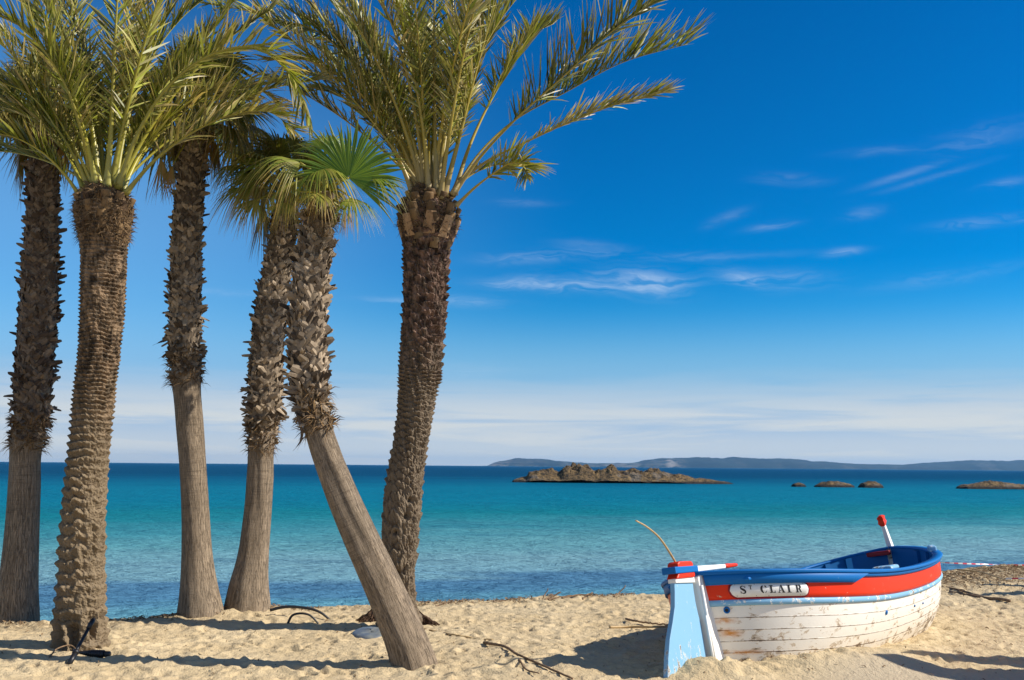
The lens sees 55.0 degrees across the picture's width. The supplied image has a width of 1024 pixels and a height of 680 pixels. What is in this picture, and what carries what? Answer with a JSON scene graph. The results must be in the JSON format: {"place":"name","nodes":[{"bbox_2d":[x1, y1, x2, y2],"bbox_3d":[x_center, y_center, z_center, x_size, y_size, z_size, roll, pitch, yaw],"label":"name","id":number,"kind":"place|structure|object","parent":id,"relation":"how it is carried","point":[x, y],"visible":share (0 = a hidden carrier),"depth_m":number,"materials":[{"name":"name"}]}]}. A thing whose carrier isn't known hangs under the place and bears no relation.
{"place":"outdoors","nodes":[
{"label":"outdoors","id":0,"kind":"place"},
{"bbox_2d":[0,462,1023,620],"bbox_3d":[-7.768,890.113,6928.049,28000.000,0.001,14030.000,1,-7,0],"label":"sea","id":1,"kind":"structure","parent":0,"point":[486,533],"depth_m":42.04,"materials":[{"name":"teal liquid"}]},
{"bbox_2d":[512,462,732,483],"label":"rocky islet","id":2,"kind":"object","parent":1,"relation":"in","point":[578,472],"visible":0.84,"depth_m":155.91,"materials":[{"name":"stone"}]},
{"bbox_2d":[791,482,805,486],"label":"sea rock","id":3,"kind":"object","parent":1,"relation":"in","point":[798,484],"visible":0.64,"depth_m":138.49,"materials":[{"name":"stone"}]},
{"bbox_2d":[814,481,854,486],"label":"sea rock","id":4,"kind":"object","parent":1,"relation":"in","point":[832,484],"visible":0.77,"depth_m":137.36,"materials":[{"name":"brown stone"}]},
{"bbox_2d":[858,481,883,487],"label":"sea rock","id":5,"kind":"object","parent":1,"relation":"in","point":[870,484],"visible":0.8,"depth_m":135.91,"materials":[{"name":"brown stone"}]},
{"bbox_2d":[955,480,1023,488],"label":"sea rock","id":6,"kind":"object","parent":1,"relation":"in","point":[989,484],"visible":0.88,"depth_m":133.77,"materials":[{"name":"brown stone"}]},
{"bbox_2d":[0,564,1023,679],"bbox_3d":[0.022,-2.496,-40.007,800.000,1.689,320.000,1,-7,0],"label":"beach","id":7,"kind":"structure","parent":0,"point":[938,655],"depth_m":10.68,"materials":[{"name":"beige sand"}]},
{"bbox_2d":[0,42,116,622],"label":"fan palm","id":8,"kind":"object","parent":7,"relation":"on","point":[34,377],"visible":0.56,"depth_m":12.81,"materials":[{"name":"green plant"}]},
{"bbox_2d":[48,644,75,657],"bbox_3d":[-4.685,3.228,10.207,0.144,0.083,0.344,-4,-9,33],"label":"dry leaf rib","id":9,"kind":"object","parent":7,"relation":"on","point":[60,647],"visible":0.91,"depth_m":10.26,"materials":[{"name":"beige plant"}]},
{"bbox_2d":[66,617,95,664],"bbox_3d":[-4.353,3.057,9.925,0.064,0.435,0.496,0,-7,5],"label":"irrigation pipe","id":10,"kind":"object","parent":7,"relation":"on","point":[75,652],"visible":0.93,"depth_m":9.90,"materials":[{"name":"black plastic"}]},
{"bbox_2d":[79,649,110,657],"bbox_3d":[-4.308,3.231,10.137,0.352,0.077,0.098,-1,-7,10],"label":"corrugated pipe piece","id":11,"kind":"object","parent":7,"relation":"on","point":[98,653],"visible":0.94,"depth_m":10.10,"materials":[{"name":"black plastic"}]},
{"bbox_2d":[0,0,335,650],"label":"date palm","id":12,"kind":"object","parent":7,"relation":"on","point":[102,210],"visible":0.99,"depth_m":10.99,"materials":[{"name":"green plant"}]},
{"bbox_2d":[112,27,280,617],"bbox_3d":[-4.474,-0.156,13.413,2.420,8.529,2.645,6,-9,-38],"label":"fan palm","id":13,"kind":"object","parent":7,"relation":"on","point":[185,354],"visible":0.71,"depth_m":13.25,"materials":[{"name":"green plant"}]},
{"bbox_2d":[201,128,362,611],"bbox_3d":[-3.176,0.538,13.589,2.151,7.159,2.230,1,-7,0],"label":"fan palm","id":14,"kind":"object","parent":7,"relation":"on","point":[248,588],"visible":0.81,"depth_m":13.42,"materials":[{"name":"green plant"}]},
{"bbox_2d":[270,605,329,618],"bbox_3d":[-2.757,3.591,12.887,0.824,0.227,0.044,1,-7,-6],"label":"rubber hose","id":15,"kind":"object","parent":7,"relation":"on","point":[299,607],"visible":0.94,"depth_m":12.88,"materials":[{"name":"black plastic"}]},
{"bbox_2d":[287,612,318,623],"bbox_3d":[-2.646,3.523,12.445,0.406,0.153,0.038,2,-7,-13],"label":"rubber hose","id":16,"kind":"object","parent":7,"relation":"on","point":[302,613],"visible":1,"depth_m":12.44,"materials":[{"name":"black plastic"}]},
{"bbox_2d":[246,114,437,670],"bbox_3d":[-1.683,0.704,9.891,2.188,6.072,1.081,1,-7,0],"label":"fan palm","id":17,"kind":"object","parent":7,"relation":"on","point":[309,387],"visible":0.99,"depth_m":9.97,"materials":[{"name":"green plant"}]},
{"bbox_2d":[355,609,375,622],"bbox_3d":[-1.761,3.545,12.674,0.673,0.296,0.439,1,-7,0],"label":"root mat","id":18,"kind":"object","parent":7,"relation":"on","point":[369,616],"visible":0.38,"depth_m":12.59,"materials":[{"name":"brown plant"}]},
{"bbox_2d":[352,626,381,638],"bbox_3d":[-1.682,3.521,11.731,0.452,0.155,0.516,1,-7,0],"label":"flat stone","id":19,"kind":"object","parent":7,"relation":"on","point":[369,632],"visible":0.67,"depth_m":11.65,"materials":[{"name":"grey stone"}]},
{"bbox_2d":[419,610,439,625],"bbox_3d":[-1.179,3.582,12.605,0.679,0.232,0.400,1,-7,0],"label":"root mat","id":20,"kind":"object","parent":7,"relation":"on","point":[427,620],"visible":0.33,"depth_m":12.55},
{"bbox_2d":[199,0,711,626],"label":"date palm","id":21,"kind":"object","parent":7,"relation":"on","point":[445,102],"visible":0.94,"depth_m":12.55,"materials":[{"name":"green plant"}]},
{"bbox_2d":[424,628,492,639],"bbox_3d":[-0.726,3.478,11.634,0.182,0.065,1.343,7,-10,-42],"label":"palm stalk","id":22,"kind":"object","parent":7,"relation":"on","point":[432,630],"visible":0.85,"depth_m":11.42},
{"bbox_2d":[0,565,1023,679],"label":"seagrass litter","id":23,"kind":"object","parent":7,"relation":"on","point":[601,595],"visible":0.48,"depth_m":14.54,"materials":[{"name":"brown plant"}]},
{"bbox_2d":[483,641,572,679],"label":"driftwood branch","id":24,"kind":"object","parent":7,"relation":"on","point":[520,655],"visible":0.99,"depth_m":9.54,"materials":[{"name":"brown wood"}]},
{"bbox_2d":[544,592,560,599],"bbox_3d":[0.601,3.856,14.806,0.296,0.118,0.065,5,-8,-30],"label":"driftwood stick","id":25,"kind":"object","parent":7,"relation":"on","point":[551,596],"visible":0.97,"depth_m":14.81,"materials":[{"name":"brown wood"}]},
{"bbox_2d":[561,594,588,598],"bbox_3d":[0.948,3.879,14.888,0.437,0.071,0.065,3,-8,-18],"label":"driftwood stick","id":26,"kind":"object","parent":7,"relation":"on","point":[568,596],"visible":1,"depth_m":14.89,"materials":[{"name":"brown wood"}]},
{"bbox_2d":[609,625,667,627],"bbox_3d":[1.594,3.556,12.191,0.789,0.054,0.154,0,-7,3],"label":"dry reed","id":27,"kind":"object","parent":7,"relation":"on","point":[665,626],"visible":0.94,"depth_m":12.15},
{"bbox_2d":[625,618,667,624],"bbox_3d":[1.675,3.575,12.487,0.710,0.062,0.249,-5,-9,39],"label":"dry reed","id":28,"kind":"object","parent":7,"relation":"on","point":[628,619],"visible":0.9,"depth_m":12.39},
{"bbox_2d":[661,515,942,677],"bbox_3d":[3.446,3.123,11.572,2.330,1.926,6.422,-18,-17,37],"label":"fishing boat","id":29,"kind":"object","parent":7,"relation":"on","point":[889,593],"visible":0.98,"depth_m":9.87,"materials":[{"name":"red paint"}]},
{"bbox_2d":[635,520,675,561],"bbox_3d":[1.393,1.973,9.476,0.052,0.498,0.740,-6,-10,42],"label":"reed cane","id":30,"kind":"object","parent":29,"relation":"on","point":[664,544],"visible":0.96,"depth_m":9.56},
{"bbox_2d":[946,586,981,595],"bbox_3d":[7.427,4.146,16.232,0.061,0.078,1.713,0,-7,4],"label":"driftwood stick","id":31,"kind":"object","parent":7,"relation":"on","point":[968,592],"visible":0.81,"depth_m":15.97,"materials":[{"name":"brown wood"}]},
{"bbox_2d":[949,591,1010,601],"bbox_3d":[7.343,4.038,15.481,0.072,0.098,1.368,2,-8,-13],"label":"driftwood stick","id":32,"kind":"object","parent":7,"relation":"on","point":[992,598],"visible":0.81,"depth_m":15.30,"materials":[{"name":"brown wood"}]},
{"bbox_2d":[957,569,1008,581],"bbox_3d":[8.735,4.306,18.032,0.278,0.053,1.714,1,-7,-5],"label":"dry reed","id":33,"kind":"object","parent":7,"relation":"on","point":[982,572],"visible":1,"depth_m":18.44,"materials":[{"name":"brown plant"}]},
{"bbox_3d":[6.488,4.043,16.628,0.040,0.738,0.040,1,-7,0],"label":"tape stake","id":34,"kind":"object","parent":7,"relation":"on","visible":0},
{"bbox_2d":[940,562,1023,565],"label":"barrier tape","id":35,"kind":"object","parent":34,"relation":"attached to","point":[979,563],"visible":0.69,"depth_m":17.32,"materials":[{"name":"plastic"}]},
{"bbox_2d":[0,0,1023,465],"label":"sky","id":36,"kind":"structure","parent":0,"point":[810,248],"materials":[{"name":"blue"}]},
{"bbox_2d":[488,457,1023,470],"bbox_3d":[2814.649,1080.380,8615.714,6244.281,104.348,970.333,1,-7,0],"label":"hills","id":37,"kind":"structure","parent":0,"point":[775,463],"depth_m":8246.33,"materials":[{"name":"blue"}]}
]}

